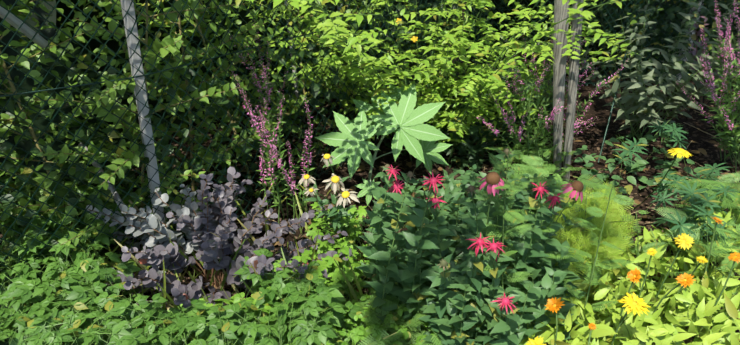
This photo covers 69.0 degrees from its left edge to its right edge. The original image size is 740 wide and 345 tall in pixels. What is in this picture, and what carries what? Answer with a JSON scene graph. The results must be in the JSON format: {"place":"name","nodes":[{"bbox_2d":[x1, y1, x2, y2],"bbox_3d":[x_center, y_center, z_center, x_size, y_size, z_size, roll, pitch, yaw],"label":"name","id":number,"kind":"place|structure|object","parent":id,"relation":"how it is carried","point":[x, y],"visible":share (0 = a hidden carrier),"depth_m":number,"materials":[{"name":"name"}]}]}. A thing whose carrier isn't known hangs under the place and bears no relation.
{"place":"outdoors","nodes":[
{"label":"outdoors","id":0,"kind":"place"},
{"bbox_2d":[0,44,739,344],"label":"ground","id":1,"kind":"structure","parent":0,"point":[597,108],"depth_m":3.63,"materials":[{"name":"soil"}]},
{"bbox_2d":[0,168,199,344],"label":"ivy carpet","id":2,"kind":"object","parent":1,"relation":"on","point":[5,342],"visible":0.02,"depth_m":2.78,"materials":[{"name":"green plant"}]},
{"bbox_2d":[79,142,131,217],"bbox_3d":[-1.264,0.037,2.563,0.028,0.189,0.648,-20,33,-36],"label":"branch","id":3,"kind":"object","parent":1,"relation":"on","point":[111,188],"visible":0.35,"depth_m":2.48,"materials":[{"name":"green wood"}]},
{"bbox_2d":[120,0,165,222],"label":"metal fence post","id":4,"kind":"object","parent":1,"relation":"on","point":[135,58],"visible":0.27,"depth_m":2.26,"materials":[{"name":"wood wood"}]},
{"bbox_2d":[0,174,361,344],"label":"ground elder","id":5,"kind":"object","parent":1,"relation":"on","point":[85,320],"visible":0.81,"depth_m":1.92,"materials":[{"name":"green plant"}]},
{"bbox_2d":[85,167,355,323],"bbox_3d":[-0.688,0.286,2.354,1.268,0.534,0.932,1,26,2],"label":"purple-leaved shrub","id":6,"kind":"object","parent":1,"relation":"on","point":[204,242],"visible":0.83,"depth_m":2.29,"materials":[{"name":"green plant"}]},
{"bbox_2d":[128,200,143,218],"bbox_3d":[-1.075,0.209,2.514,0.012,0.224,0.088,8,27,16],"label":"twig","id":7,"kind":"object","parent":6,"relation":"on","point":[135,206],"visible":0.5,"depth_m":2.47,"materials":[{"name":"beige"}]},
{"bbox_2d":[0,0,445,279],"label":"dogwood shrub","id":8,"kind":"object","parent":1,"relation":"on","point":[168,43],"visible":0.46,"depth_m":2.53,"materials":[{"name":"green plant"}]},
{"bbox_2d":[167,202,368,344],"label":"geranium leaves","id":9,"kind":"object","parent":1,"relation":"on","point":[330,264],"visible":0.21,"depth_m":2.25,"materials":[{"name":"green plant"}]},
{"bbox_2d":[231,19,316,224],"bbox_3d":[-0.480,-0.217,2.698,0.300,1.030,0.415,-21,33,-36],"label":"loosestrife plant","id":10,"kind":"object","parent":1,"relation":"on","point":[276,186],"visible":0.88,"depth_m":2.74,"materials":[{"name":"pink plant"}]},
{"bbox_2d":[228,18,312,193],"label":"pink flower spikes","id":11,"kind":"object","parent":10,"relation":"on","point":[261,179],"visible":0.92,"depth_m":2.68,"materials":[{"name":"pink plant"}]},
{"bbox_2d":[206,210,441,344],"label":"strawberry groundcover","id":12,"kind":"object","parent":1,"relation":"on","point":[353,335],"visible":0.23,"depth_m":1.99,"materials":[{"name":"green plant"}]},
{"bbox_2d":[305,159,355,240],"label":"daisy stems","id":13,"kind":"object","parent":1,"relation":"on","point":[333,212],"visible":0.77,"depth_m":2.41,"materials":[{"name":"green plant"}]},
{"bbox_2d":[299,154,359,207],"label":"daisy flowers","id":14,"kind":"object","parent":13,"relation":"attached to","point":[336,180],"visible":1,"depth_m":2.12,"materials":[{"name":"white plant"}]},
{"bbox_2d":[0,0,739,281],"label":"ivy hedge","id":15,"kind":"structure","parent":1,"relation":"on","point":[472,156],"depth_m":3.41,"materials":[{"name":"green plant"}]},
{"bbox_2d":[0,0,739,290],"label":"chain link fence","id":16,"kind":"object","parent":1,"relation":"on","point":[112,81],"visible":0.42,"depth_m":2.40,"materials":[{"name":"grey metal"}]},
{"bbox_2d":[0,6,47,47],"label":"fence rail","id":17,"kind":"object","parent":16,"relation":"attached to","point":[24,29],"visible":0.84,"depth_m":2.20,"materials":[{"name":"grey galvanized metal"}]},
{"bbox_2d":[0,0,739,193],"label":"foliage","id":18,"kind":"object","parent":1,"relation":"on","point":[29,85],"depth_m":3.61,"materials":[{"name":"green plant"}]},
{"bbox_2d":[0,164,739,338],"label":"grass blades","id":19,"kind":"object","parent":1,"relation":"on","point":[352,294],"visible":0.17,"depth_m":2.27,"materials":[{"name":"green plant"}]},
{"bbox_2d":[0,105,739,343],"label":"soil litter chips twigs","id":20,"kind":"object","parent":1,"relation":"on","point":[645,170],"visible":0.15,"depth_m":3.25,"materials":[{"name":"brown soil"}]},
{"bbox_2d":[539,180,641,277],"bbox_3d":[1.010,0.239,2.491,0.469,0.404,1.202,12,28,22],"label":"feathery green plant","id":21,"kind":"object","parent":20,"relation":"on","point":[610,231],"visible":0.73,"depth_m":2.23,"materials":[{"name":"green plant"}]},
{"bbox_2d":[315,83,451,205],"bbox_3d":[0.076,-0.176,3.054,0.774,0.643,0.534,-12,29,-24],"label":"castor bean plant","id":22,"kind":"object","parent":1,"relation":"on","point":[406,118],"visible":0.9,"depth_m":2.94,"materials":[{"name":"green plant"}]},
{"bbox_2d":[138,0,641,161],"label":"leafy shrub","id":23,"kind":"object","parent":1,"relation":"on","point":[493,83],"visible":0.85,"depth_m":3.20,"materials":[{"name":"green plant"}]},
{"bbox_2d":[396,18,417,41],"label":"yellow flowers","id":24,"kind":"object","parent":23,"relation":"on","point":[414,38],"visible":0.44,"depth_m":3.12,"materials":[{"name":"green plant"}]},
{"bbox_2d":[355,154,603,344],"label":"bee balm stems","id":25,"kind":"object","parent":1,"relation":"on","point":[461,308],"visible":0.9,"depth_m":1.93,"materials":[{"name":"green plant"}]},
{"bbox_2d":[382,148,583,313],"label":"pink flowers","id":26,"kind":"object","parent":25,"relation":"on","point":[492,178],"visible":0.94,"depth_m":1.83,"materials":[{"name":"pink plant"}]},
{"bbox_2d":[351,137,739,344],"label":"ferns","id":27,"kind":"object","parent":1,"relation":"on","point":[540,170],"visible":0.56,"depth_m":2.02,"materials":[{"name":"green plant"}]},
{"bbox_2d":[476,21,634,172],"bbox_3d":[1.010,-0.393,3.154,0.856,0.948,0.503,-10,28,-19],"label":"loosestrife plant","id":28,"kind":"object","parent":1,"relation":"on","point":[532,145],"visible":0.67,"depth_m":3.22,"materials":[{"name":"pink plant"}]},
{"bbox_2d":[477,24,629,141],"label":"pink flower spikes","id":29,"kind":"object","parent":28,"relation":"on","point":[551,115],"visible":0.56,"depth_m":3.14,"materials":[{"name":"pink plant"}]},
{"bbox_2d":[553,0,583,183],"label":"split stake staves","id":30,"kind":"object","parent":1,"relation":"on","point":[561,10],"visible":0.69,"depth_m":3.00,"materials":[{"name":"grey wood"}]},
{"bbox_2d":[598,53,626,162],"bbox_3d":[1.630,-0.438,3.623,0.012,0.619,0.567,13,29,25],"label":"green garden rod","id":31,"kind":"object","parent":1,"relation":"on","point":[610,112],"visible":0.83,"depth_m":3.60,"materials":[{"name":"green paint"}]},
{"bbox_2d":[519,153,739,344],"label":"calendula leaves","id":32,"kind":"object","parent":1,"relation":"on","point":[668,324],"visible":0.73,"depth_m":1.94,"materials":[{"name":"green plant"}]},
{"bbox_2d":[526,148,739,344],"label":"calendula flowers","id":33,"kind":"object","parent":32,"relation":"attached to","point":[684,240],"visible":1,"depth_m":1.76,"materials":[{"name":"yellow plant"}]},
{"bbox_2d":[573,132,706,194],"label":"dark plant leaves","id":34,"kind":"object","parent":1,"relation":"on","point":[634,166],"visible":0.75,"depth_m":3.29,"materials":[{"name":"green plant"}]},
{"bbox_2d":[580,0,739,142],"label":"shrub","id":35,"kind":"object","parent":1,"relation":"on","point":[657,97],"visible":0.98,"depth_m":3.67,"materials":[{"name":"green plant"}]},
{"bbox_2d":[594,120,739,276],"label":"lupin leaves","id":36,"kind":"object","parent":1,"relation":"on","point":[704,203],"visible":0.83,"depth_m":2.54,"materials":[{"name":"green plant"}]},
{"bbox_2d":[671,0,703,82],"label":"branch","id":37,"kind":"object","parent":1,"relation":"on","point":[693,32],"depth_m":4.96,"materials":[{"name":"plant"}]},
{"bbox_2d":[676,1,739,172],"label":"loosestrife plant","id":38,"kind":"object","parent":1,"relation":"on","point":[726,133],"visible":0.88,"depth_m":3.28,"materials":[{"name":"pink plant"}]},
{"bbox_2d":[677,1,739,129],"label":"pink flower spikes","id":39,"kind":"object","parent":38,"relation":"on","point":[724,89],"visible":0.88,"depth_m":3.18,"materials":[{"name":"pink plant"}]},
{"bbox_2d":[689,16,739,107],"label":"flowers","id":40,"kind":"object","parent":1,"relation":"on","point":[694,37],"visible":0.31,"depth_m":4.40,"materials":[{"name":"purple plant"}]}
]}

